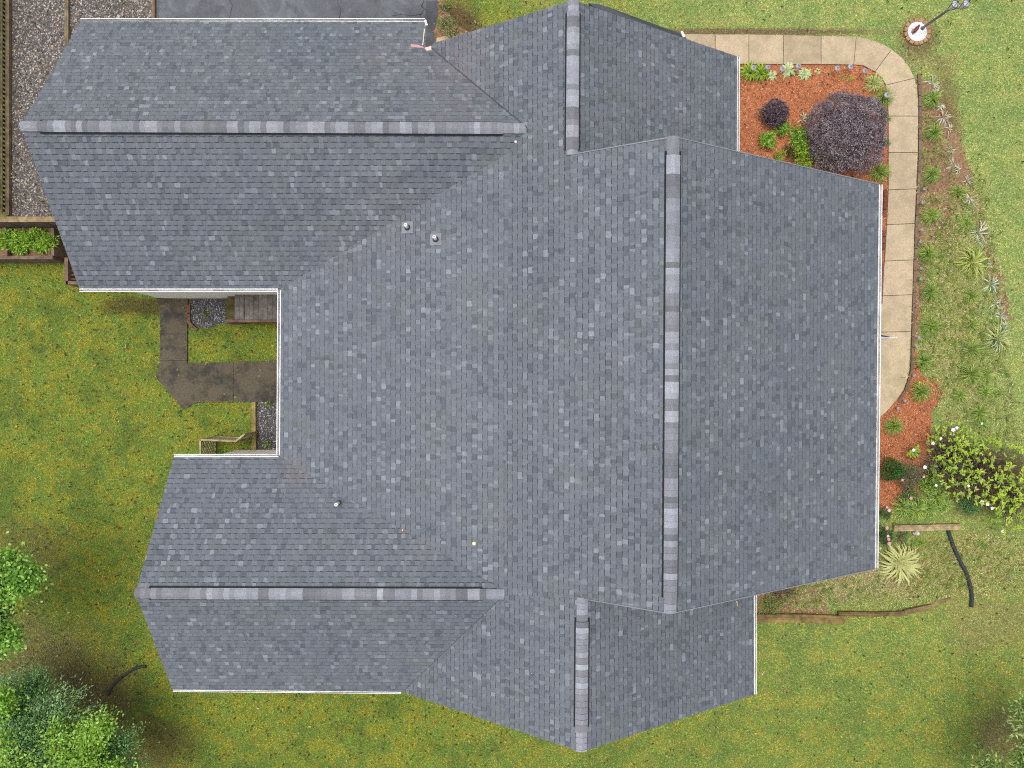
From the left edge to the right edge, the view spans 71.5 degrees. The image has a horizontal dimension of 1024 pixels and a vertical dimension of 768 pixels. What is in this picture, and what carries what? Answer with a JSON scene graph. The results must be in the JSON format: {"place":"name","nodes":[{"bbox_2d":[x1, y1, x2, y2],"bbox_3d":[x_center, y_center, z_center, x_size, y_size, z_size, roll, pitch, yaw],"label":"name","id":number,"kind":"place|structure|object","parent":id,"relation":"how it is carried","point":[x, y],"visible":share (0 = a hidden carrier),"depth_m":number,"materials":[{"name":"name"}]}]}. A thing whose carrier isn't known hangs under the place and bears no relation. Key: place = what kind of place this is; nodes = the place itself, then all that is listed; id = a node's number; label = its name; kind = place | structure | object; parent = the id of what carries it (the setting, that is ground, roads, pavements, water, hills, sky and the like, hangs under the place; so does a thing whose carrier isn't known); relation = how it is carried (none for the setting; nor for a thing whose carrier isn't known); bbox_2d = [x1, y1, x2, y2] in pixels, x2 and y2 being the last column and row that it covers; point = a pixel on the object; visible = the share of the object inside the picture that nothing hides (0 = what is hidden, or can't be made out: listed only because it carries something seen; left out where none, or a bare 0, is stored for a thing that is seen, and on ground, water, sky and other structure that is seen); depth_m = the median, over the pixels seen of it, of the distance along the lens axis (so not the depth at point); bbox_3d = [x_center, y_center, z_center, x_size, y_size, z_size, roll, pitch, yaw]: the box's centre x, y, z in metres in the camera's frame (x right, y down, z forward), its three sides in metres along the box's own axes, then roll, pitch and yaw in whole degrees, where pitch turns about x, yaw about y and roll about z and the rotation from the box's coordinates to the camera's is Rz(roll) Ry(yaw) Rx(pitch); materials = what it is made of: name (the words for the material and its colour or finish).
{"place":"outdoors","nodes":[
{"label":"outdoors","id":0,"kind":"place"},
{"bbox_2d":[155,297,276,408],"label":"back path","id":1,"kind":"structure","parent":0,"point":[183,383],"depth_m":19.95,"materials":[{"name":"concrete"}]},
{"bbox_2d":[156,0,437,46],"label":"driveway","id":2,"kind":"structure","parent":0,"point":[427,10],"depth_m":19.99,"materials":[{"name":"concrete"}]},
{"bbox_2d":[0,0,1023,767],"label":"ground","id":3,"kind":"structure","parent":0,"point":[426,704],"depth_m":20.00,"materials":[{"name":"green plant"}]},
{"bbox_2d":[0,0,11,215],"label":"picket fence","id":4,"kind":"object","parent":3,"relation":"on","point":[7,116],"visible":1,"depth_m":19.88,"materials":[{"name":"brown wood"}]},
{"bbox_2d":[0,677,29,727],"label":"broadleaf tree","id":5,"kind":"object","parent":3,"relation":"on","point":[6,701],"visible":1,"depth_m":17.27,"materials":[{"name":"green plant"}]},
{"bbox_2d":[0,531,53,667],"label":"broadleaf tree","id":6,"kind":"object","parent":3,"relation":"on","point":[20,576],"visible":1,"depth_m":16.55,"materials":[{"name":"green plant"}]},
{"bbox_2d":[0,217,56,227],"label":"landscape timber","id":7,"kind":"object","parent":3,"relation":"on","point":[27,222],"visible":0.27,"depth_m":18.82,"materials":[{"name":"brown wood"}]},
{"bbox_2d":[0,228,67,262],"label":"raised planter","id":8,"kind":"object","parent":3,"relation":"on","point":[56,254],"visible":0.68,"depth_m":19.50,"materials":[{"name":"brown wood"}]},
{"bbox_2d":[0,227,17,251],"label":"planter plant","id":9,"kind":"object","parent":8,"relation":"in","point":[2,242],"visible":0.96,"depth_m":19.27,"materials":[{"name":"green plant"}]},
{"bbox_2d":[8,228,34,254],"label":"planter plant","id":10,"kind":"object","parent":8,"relation":"in","point":[20,248],"visible":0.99,"depth_m":19.29,"materials":[{"name":"green plant"}]},
{"bbox_2d":[23,227,47,254],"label":"planter plant","id":11,"kind":"object","parent":8,"relation":"in","point":[37,233],"visible":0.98,"depth_m":19.30,"materials":[{"name":"green plant"}]},
{"bbox_2d":[37,232,60,252],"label":"planter plant","id":12,"kind":"object","parent":8,"relation":"in","point":[45,244],"visible":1,"depth_m":19.27,"materials":[{"name":"green plant"}]},
{"bbox_2d":[64,258,78,286],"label":"wooden steps","id":13,"kind":"structure","parent":3,"relation":"on","point":[69,278],"depth_m":19.40,"materials":[{"name":"brown wood"}]},
{"bbox_2d":[0,704,149,767],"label":"broadleaf tree","id":14,"kind":"object","parent":3,"relation":"on","point":[93,735],"visible":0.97,"depth_m":17.18,"materials":[{"name":"green plant"}]},
{"bbox_2d":[0,655,160,767],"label":"dark tree","id":15,"kind":"object","parent":3,"relation":"on","point":[31,721],"visible":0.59,"depth_m":17.86,"materials":[{"name":"green plant"}]},
{"bbox_2d":[12,0,151,216],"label":"gravel yard","id":16,"kind":"structure","parent":3,"relation":"on","point":[53,51],"depth_m":19.99,"materials":[{"name":"grey gravel"}]},
{"bbox_2d":[64,0,70,48],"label":"landscape timber","id":17,"kind":"object","parent":16,"relation":"on","point":[67,26],"visible":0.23,"depth_m":19.89,"materials":[{"name":"brown wood"}]},
{"bbox_2d":[106,665,146,695],"bbox_3d":[-10.868,8.263,19.962,1.393,0.084,0.243,-37,90,0],"label":"drain pipe","id":18,"kind":"object","parent":3,"relation":"on","point":[123,676],"visible":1,"depth_m":19.93,"materials":[{"name":"black plastic"}]},
{"bbox_2d":[189,299,226,327],"bbox_3d":[-8.538,-2.110,19.992,1.099,0.001,1.099,0,90,0],"label":"gravel patch","id":19,"kind":"object","parent":3,"relation":"on","point":[216,312],"visible":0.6,"depth_m":19.99,"materials":[{"name":"grey gravel"}]},
{"bbox_2d":[199,431,256,453],"bbox_3d":[-7.923,1.559,19.475,1.512,0.990,0.657,-37,90,0],"label":"lattice screen","id":20,"kind":"object","parent":3,"relation":"on","point":[225,439],"visible":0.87,"depth_m":19.35,"materials":[{"name":"brown wood"}]},
{"bbox_2d":[189,299,276,448],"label":"gravel stones","id":21,"kind":"object","parent":3,"relation":"on","point":[266,409],"visible":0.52,"depth_m":19.98,"materials":[{"name":"grey gravel"}]},
{"bbox_2d":[225,294,276,323],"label":"wooden deck","id":22,"kind":"structure","parent":3,"relation":"on","point":[260,308],"depth_m":19.15,"materials":[{"name":"grey wood"}]},
{"bbox_2d":[251,402,256,449],"bbox_3d":[-7.224,1.215,19.930,0.114,0.140,1.410,-1,90,0],"label":"landscape timber","id":23,"kind":"object","parent":3,"relation":"on","point":[254,421],"visible":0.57,"depth_m":19.87,"materials":[{"name":"brown wood"}]},
{"bbox_2d":[257,402,276,448],"bbox_3d":[-6.677,1.365,19.992,1.350,0.001,1.770,0,90,0],"label":"gravel strip","id":24,"kind":"object","parent":3,"relation":"on","point":[261,417],"visible":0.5,"depth_m":19.99,"materials":[{"name":"grey gravel"}]},
{"bbox_2d":[434,0,467,36],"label":"planting soil","id":25,"kind":"structure","parent":3,"relation":"on","point":[437,33],"depth_m":19.99,"materials":[{"name":"brown soil"}]},
{"bbox_2d":[437,14,456,32],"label":"herb","id":26,"kind":"object","parent":25,"relation":"on","point":[447,24],"visible":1,"depth_m":19.92,"materials":[{"name":"green plant"}]},
{"bbox_2d":[20,0,882,751],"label":"house","id":27,"kind":"structure","parent":3,"relation":"on","point":[442,260],"depth_m":15.36,"materials":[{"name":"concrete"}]},
{"bbox_2d":[33,21,874,714],"bbox_3d":[-0.834,-0.585,15.200,18.821,3.356,15.977,0,90,0],"label":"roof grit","id":28,"kind":"object","parent":27,"relation":"on","point":[437,349],"visible":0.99,"depth_m":15.39,"materials":[{"name":"grey stone"}]},
{"bbox_2d":[0,0,1023,767],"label":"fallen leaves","id":29,"kind":"object","parent":3,"relation":"on","point":[276,426],"visible":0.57,"depth_m":19.95,"materials":[{"name":"brown plant"}]},
{"bbox_2d":[432,2,1010,613],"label":"dead leaf litter","id":30,"kind":"object","parent":3,"relation":"on","point":[918,278],"visible":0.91,"depth_m":19.98,"materials":[{"name":"brown plant"}]},
{"bbox_2d":[757,585,829,613],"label":"leafy soil","id":31,"kind":"structure","parent":3,"relation":"on","point":[798,602],"depth_m":19.99,"materials":[{"name":"brown soil"}]},
{"bbox_2d":[757,593,781,617],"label":"herb","id":32,"kind":"object","parent":31,"relation":"on","point":[767,606],"visible":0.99,"depth_m":19.91,"materials":[{"name":"green plant"}]},
{"bbox_2d":[760,587,798,610],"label":"herb","id":33,"kind":"object","parent":31,"relation":"on","point":[780,593],"visible":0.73,"depth_m":19.93,"materials":[{"name":"green plant"}]},
{"bbox_2d":[757,613,843,623],"bbox_3d":[7.947,6.579,19.930,2.690,0.140,0.274,0,90,0],"label":"landscape timber","id":34,"kind":"object","parent":3,"relation":"on","point":[802,618],"visible":0.78,"depth_m":19.87,"materials":[{"name":"brown wood"}]},
{"bbox_2d":[739,65,887,270],"bbox_3d":[8.139,-5.716,19.980,4.876,0.001,6.632,0,90,0],"label":"mulch bed","id":35,"kind":"object","parent":3,"relation":"on","point":[754,131],"visible":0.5,"depth_m":19.98,"materials":[{"name":"brown wood"}]},
{"bbox_2d":[740,60,759,83],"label":"daylily","id":36,"kind":"object","parent":35,"relation":"on","point":[746,74],"visible":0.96,"depth_m":19.84,"materials":[{"name":"green plant"}]},
{"bbox_2d":[752,62,768,82],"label":"daylily","id":37,"kind":"object","parent":35,"relation":"on","point":[761,69],"visible":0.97,"depth_m":19.86,"materials":[{"name":"green plant"}]},
{"bbox_2d":[759,131,777,148],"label":"leafy plant","id":38,"kind":"object","parent":35,"relation":"on","point":[765,141],"visible":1,"depth_m":19.76,"materials":[{"name":"green plant"}]},
{"bbox_2d":[758,97,789,128],"bbox_3d":[7.292,-7.500,19.691,0.820,0.644,0.816,-40,90,0],"label":"purple bush","id":39,"kind":"object","parent":35,"relation":"on","point":[775,113],"visible":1,"depth_m":19.56,"materials":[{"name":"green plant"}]},
{"bbox_2d":[773,121,791,136],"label":"leafy plant","id":40,"kind":"object","parent":35,"relation":"on","point":[785,127],"visible":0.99,"depth_m":19.78,"materials":[{"name":"green plant"}]},
{"bbox_2d":[781,62,797,79],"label":"hosta","id":41,"kind":"object","parent":35,"relation":"on","point":[788,66],"visible":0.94,"depth_m":19.92,"materials":[{"name":"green plant"}]},
{"bbox_2d":[783,143,797,161],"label":"leafy plant","id":42,"kind":"object","parent":35,"relation":"on","point":[788,151],"visible":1,"depth_m":19.84,"materials":[{"name":"green plant"}]},
{"bbox_2d":[788,124,810,146],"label":"leafy plant","id":43,"kind":"object","parent":35,"relation":"on","point":[796,136],"visible":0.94,"depth_m":19.74,"materials":[{"name":"green plant"}]},
{"bbox_2d":[794,153,812,167],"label":"leafy plant","id":44,"kind":"object","parent":35,"relation":"on","point":[803,163],"visible":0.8,"depth_m":19.78,"materials":[{"name":"green plant"}]},
{"bbox_2d":[796,68,811,81],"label":"hosta","id":45,"kind":"object","parent":35,"relation":"on","point":[805,74],"visible":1,"depth_m":19.92,"materials":[{"name":"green plant"}]},
{"bbox_2d":[793,140,816,161],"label":"leafy plant","id":46,"kind":"object","parent":35,"relation":"on","point":[804,148],"visible":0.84,"depth_m":19.71,"materials":[{"name":"green plant"}]},
{"bbox_2d":[739,64,944,510],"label":"mulch chips","id":47,"kind":"object","parent":35,"relation":"on","point":[905,421],"visible":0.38,"depth_m":19.97,"materials":[{"name":"orange wood"}]},
{"bbox_2d":[801,90,888,176],"bbox_3d":[9.141,-6.879,19.375,2.370,1.281,2.321,0,90,0],"label":"purple bush","id":48,"kind":"object","parent":35,"relation":"on","point":[838,138],"visible":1,"depth_m":19.08,"materials":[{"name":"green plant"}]},
{"bbox_2d":[864,72,884,93],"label":"variegated liriope","id":49,"kind":"object","parent":35,"relation":"on","point":[876,82],"visible":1,"depth_m":19.83,"materials":[{"name":"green plant"}]},
{"bbox_2d":[867,162,892,183],"bbox_3d":[10.262,-5.896,19.801,0.827,0.378,0.816,0,90,0],"label":"liriope","id":50,"kind":"object","parent":35,"relation":"on","point":[881,171],"visible":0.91,"depth_m":19.79,"materials":[{"name":"green plant"}]},
{"bbox_2d":[870,86,894,108],"bbox_3d":[10.381,-7.990,19.819,0.711,0.342,0.730,-27,90,0],"label":"liriope","id":51,"kind":"object","parent":35,"relation":"on","point":[885,100],"visible":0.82,"depth_m":19.80,"materials":[{"name":"green plant"}]},
{"bbox_2d":[837,610,904,616],"bbox_3d":[10.061,6.437,19.940,1.849,0.120,0.149,0,90,0],"label":"landscape timber","id":52,"kind":"object","parent":3,"relation":"on","point":[873,613],"visible":1,"depth_m":19.89,"materials":[{"name":"brown wood"}]},
{"bbox_2d":[879,527,894,546],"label":"rose bush","id":53,"kind":"object","parent":3,"relation":"on","point":[888,531],"visible":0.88,"depth_m":19.68,"materials":[{"name":"green plant"}]},
{"bbox_2d":[761,182,1023,610],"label":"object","id":54,"kind":"object","parent":3,"relation":"on","point":[991,316],"visible":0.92,"depth_m":19.98,"materials":[{"name":"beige plant"}]},
{"bbox_2d":[766,87,1021,610],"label":"weed tufts","id":55,"kind":"object","parent":3,"relation":"on","point":[1000,360],"visible":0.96,"depth_m":19.96,"materials":[{"name":"green plant"}]},
{"bbox_2d":[878,543,922,585],"bbox_3d":[10.810,5.015,19.793,1.308,0.395,1.281,0,90,0],"label":"yucca","id":56,"kind":"object","parent":3,"relation":"on","point":[909,567],"visible":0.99,"depth_m":19.75,"materials":[{"name":"yellow plant"}]},
{"bbox_2d":[891,496,915,520],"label":"daylily","id":57,"kind":"object","parent":3,"relation":"on","point":[904,504],"visible":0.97,"depth_m":19.82,"materials":[{"name":"green plant"}]},
{"bbox_2d":[879,347,943,508],"bbox_3d":[10.893,1.385,19.990,2.066,0.001,4.941,12,90,0],"label":"mulch patch","id":58,"kind":"object","parent":3,"relation":"on","point":[909,436],"visible":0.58,"depth_m":19.99,"materials":[{"name":"orange wood"}]},
{"bbox_2d":[879,457,905,481],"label":"boxwood shrub","id":59,"kind":"object","parent":58,"relation":"on","point":[891,467],"visible":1,"depth_m":19.61,"materials":[{"name":"green plant"}]},
{"bbox_2d":[881,414,905,435],"bbox_3d":[10.671,1.165,19.813,0.671,0.354,0.759,33,90,0],"label":"liriope","id":60,"kind":"object","parent":58,"relation":"on","point":[897,428],"visible":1,"depth_m":19.79,"materials":[{"name":"green plant"}]},
{"bbox_2d":[895,459,922,492],"bbox_3d":[10.977,2.538,19.737,0.822,0.568,0.790,-37,90,0],"label":"rose bush","id":61,"kind":"object","parent":58,"relation":"on","point":[907,476],"visible":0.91,"depth_m":19.68,"materials":[{"name":"green plant"}]},
{"bbox_2d":[897,484,920,501],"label":"herb","id":62,"kind":"object","parent":58,"relation":"on","point":[915,496],"visible":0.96,"depth_m":19.82,"materials":[{"name":"green plant"}]},
{"bbox_2d":[908,379,933,403],"bbox_3d":[11.396,0.206,19.799,0.771,0.382,0.793,0,90,0],"label":"liriope","id":63,"kind":"object","parent":58,"relation":"on","point":[918,392],"visible":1,"depth_m":19.78,"materials":[{"name":"green plant"}]},
{"bbox_2d":[913,353,934,369],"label":"liriope","id":64,"kind":"object","parent":58,"relation":"on","point":[922,360],"visible":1,"depth_m":19.82,"materials":[{"name":"green plant"}]},
{"bbox_2d":[902,499,929,522],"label":"daylily","id":65,"kind":"object","parent":3,"relation":"on","point":[919,515],"visible":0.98,"depth_m":19.79,"materials":[{"name":"green plant"}]},
{"bbox_2d":[903,18,930,45],"bbox_3d":[11.371,-9.887,19.965,0.754,0.080,0.758,0,90,0],"label":"stone ring","id":66,"kind":"object","parent":3,"relation":"on","point":[919,37],"visible":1,"depth_m":19.94,"materials":[{"name":"stone"}]},
{"bbox_2d":[920,0,970,29],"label":"lamp post","id":67,"kind":"object","parent":66,"relation":"on","point":[954,4],"visible":1,"depth_m":18.63,"materials":[{"name":"metal"}]},
{"bbox_2d":[903,604,931,614],"bbox_3d":[11.365,6.317,19.940,0.750,0.120,0.129,-12,90,0],"label":"landscape timber","id":68,"kind":"object","parent":3,"relation":"on","point":[916,609],"visible":1,"depth_m":19.89,"materials":[{"name":"brown wood"}]},
{"bbox_2d":[892,523,960,530],"bbox_3d":[11.613,4.017,19.930,1.862,0.140,0.177,-1,90,0],"label":"landscape timber","id":69,"kind":"object","parent":3,"relation":"on","point":[926,527],"visible":1,"depth_m":19.87,"materials":[{"name":"brown wood"}]},
{"bbox_2d":[916,494,939,519],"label":"daylily","id":70,"kind":"object","parent":3,"relation":"on","point":[932,510],"visible":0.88,"depth_m":19.80,"materials":[{"name":"green plant"}]},
{"bbox_2d":[920,282,940,302],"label":"liriope","id":71,"kind":"object","parent":3,"relation":"on","point":[930,292],"visible":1,"depth_m":19.83,"materials":[{"name":"green plant"}]},
{"bbox_2d":[917,314,944,338],"bbox_3d":[11.676,-1.620,19.800,0.786,0.381,0.818,0,90,0],"label":"liriope","id":72,"kind":"object","parent":3,"relation":"on","point":[933,325],"visible":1,"depth_m":19.78,"materials":[{"name":"green plant"}]},
{"bbox_2d":[918,471,943,493],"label":"herb","id":73,"kind":"object","parent":3,"relation":"on","point":[928,486],"visible":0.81,"depth_m":19.78,"materials":[{"name":"green plant"}]},
{"bbox_2d":[923,488,950,509],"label":"daylily","id":74,"kind":"object","parent":3,"relation":"on","point":[940,497],"visible":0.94,"depth_m":19.80,"materials":[{"name":"green plant"}]},
{"bbox_2d":[910,79,969,345],"bbox_3d":[12.029,-4.891,19.988,1.710,0.001,7.684,0,90,0],"label":"soil bed","id":75,"kind":"object","parent":3,"relation":"on","point":[949,136],"visible":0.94,"depth_m":19.99,"materials":[{"name":"brown soil"}]},
{"bbox_2d":[917,243,937,264],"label":"liriope","id":76,"kind":"object","parent":75,"relation":"on","point":[928,254],"visible":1,"depth_m":19.81,"materials":[{"name":"green plant"}]},
{"bbox_2d":[921,207,940,225],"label":"liriope","id":77,"kind":"object","parent":75,"relation":"on","point":[931,215],"visible":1,"depth_m":19.82,"materials":[{"name":"green plant"}]},
{"bbox_2d":[921,165,940,184],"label":"liriope","id":78,"kind":"object","parent":75,"relation":"on","point":[933,174],"visible":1,"depth_m":19.80,"materials":[{"name":"green plant"}]},
{"bbox_2d":[921,88,942,109],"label":"liriope","id":79,"kind":"object","parent":75,"relation":"on","point":[933,98],"visible":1,"depth_m":19.80,"materials":[{"name":"green plant"}]},
{"bbox_2d":[924,122,944,141],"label":"liriope","id":80,"kind":"object","parent":75,"relation":"on","point":[936,131],"visible":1,"depth_m":19.81,"materials":[{"name":"green plant"}]},
{"bbox_2d":[946,180,967,202],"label":"liriope","id":81,"kind":"object","parent":75,"relation":"on","point":[960,192],"visible":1,"depth_m":19.86,"materials":[{"name":"green plant"}]},
{"bbox_2d":[928,459,959,488],"bbox_3d":[11.951,2.496,19.741,0.929,0.541,0.903,0,90,0],"label":"flowering bush","id":82,"kind":"object","parent":3,"relation":"on","point":[934,473],"visible":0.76,"depth_m":19.62,"materials":[{"name":"green plant"}]},
{"bbox_2d":[936,496,954,512],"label":"daylily","id":83,"kind":"object","parent":3,"relation":"on","point":[948,507],"visible":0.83,"depth_m":19.85,"materials":[{"name":"green plant"}]},
{"bbox_2d":[926,420,982,466],"bbox_3d":[12.045,1.629,19.615,1.586,0.793,1.350,0,90,0],"label":"flowering bush","id":84,"kind":"object","parent":3,"relation":"on","point":[947,451],"visible":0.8,"depth_m":19.45,"materials":[{"name":"green plant"}]},
{"bbox_2d":[946,530,973,606],"bbox_3d":[12.631,5.149,19.951,0.254,0.110,2.299,-17,90,0],"label":"drain pipe","id":85,"kind":"object","parent":3,"relation":"on","point":[964,569],"visible":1,"depth_m":19.91,"materials":[{"name":"black plastic"}]},
{"bbox_2d":[952,386,968,403],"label":"liriope","id":86,"kind":"object","parent":3,"relation":"on","point":[960,396],"visible":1,"depth_m":19.86,"materials":[{"name":"green plant"}]},
{"bbox_2d":[957,495,980,516],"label":"herb","id":87,"kind":"object","parent":3,"relation":"on","point":[967,506],"visible":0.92,"depth_m":19.84,"materials":[{"name":"green plant"}]},
{"bbox_2d":[916,426,1023,509],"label":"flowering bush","id":88,"kind":"object","parent":3,"relation":"on","point":[942,466],"visible":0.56,"depth_m":19.73,"materials":[{"name":"plant"}]},
{"bbox_2d":[962,289,979,305],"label":"liriope","id":89,"kind":"object","parent":3,"relation":"on","point":[972,292],"visible":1,"depth_m":19.87,"materials":[{"name":"green plant"}]},
{"bbox_2d":[958,361,984,387],"bbox_3d":[12.816,-0.271,19.812,0.873,0.357,0.890,0,90,0],"label":"liriope","id":90,"kind":"object","parent":3,"relation":"on","point":[973,377],"visible":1,"depth_m":19.79,"materials":[{"name":"green plant"}]},
{"bbox_2d":[961,336,984,362],"bbox_3d":[12.872,-0.953,19.837,0.706,0.305,0.803,-39,90,0],"label":"liriope","id":91,"kind":"object","parent":3,"relation":"on","point":[976,348],"visible":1,"depth_m":19.82,"materials":[{"name":"green plant"}]},
{"bbox_2d":[956,246,992,276],"bbox_3d":[12.897,-3.407,19.823,1.142,0.334,1.037,0,90,0],"label":"spider lily","id":92,"kind":"object","parent":3,"relation":"on","point":[976,256],"visible":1,"depth_m":19.82,"materials":[{"name":"green plant"}]},
{"bbox_2d":[969,400,989,424],"bbox_3d":[13.083,0.823,19.840,0.691,0.300,0.731,-21,90,0],"label":"liriope","id":93,"kind":"object","parent":3,"relation":"on","point":[979,411],"visible":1,"depth_m":19.84,"materials":[{"name":"green plant"}]},
{"bbox_2d":[937,433,1023,505],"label":"flowering bush","id":94,"kind":"object","parent":3,"relation":"on","point":[974,471],"visible":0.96,"depth_m":19.43,"materials":[{"name":"green plant"}]},
{"bbox_2d":[952,132,1011,320],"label":"bed edge soil","id":95,"kind":"structure","parent":3,"relation":"on","point":[959,148],"depth_m":19.99,"materials":[{"name":"brown soil"}]},
{"bbox_2d":[976,384,993,397],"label":"liriope","id":96,"kind":"object","parent":3,"relation":"on","point":[988,391],"visible":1,"depth_m":19.87,"materials":[{"name":"green plant"}]},
{"bbox_2d":[960,744,1019,767],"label":"laurel tree","id":97,"kind":"object","parent":3,"relation":"on","point":[984,762],"visible":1,"depth_m":17.79,"materials":[{"name":"green plant"}]},
{"bbox_2d":[981,323,1011,353],"bbox_3d":[13.585,-1.270,19.838,0.972,0.304,1.035,0,90,0],"label":"spider lily","id":98,"kind":"object","parent":3,"relation":"on","point":[999,338],"visible":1,"depth_m":19.84,"materials":[{"name":"green plant"}]},
{"bbox_2d":[987,480,1023,535],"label":"flowering bush","id":99,"kind":"object","parent":3,"relation":"on","point":[1009,504],"visible":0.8,"depth_m":19.52,"materials":[{"name":"green plant"}]},
{"bbox_2d":[994,691,1023,767],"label":"laurel tree","id":100,"kind":"object","parent":3,"relation":"on","point":[1019,720],"visible":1,"depth_m":17.71,"materials":[{"name":"green plant"}]},
{"bbox_2d":[684,34,917,416],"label":"sidewalk","id":101,"kind":"structure","parent":0,"point":[890,66],"depth_m":19.95,"materials":[{"name":"beige concrete"}]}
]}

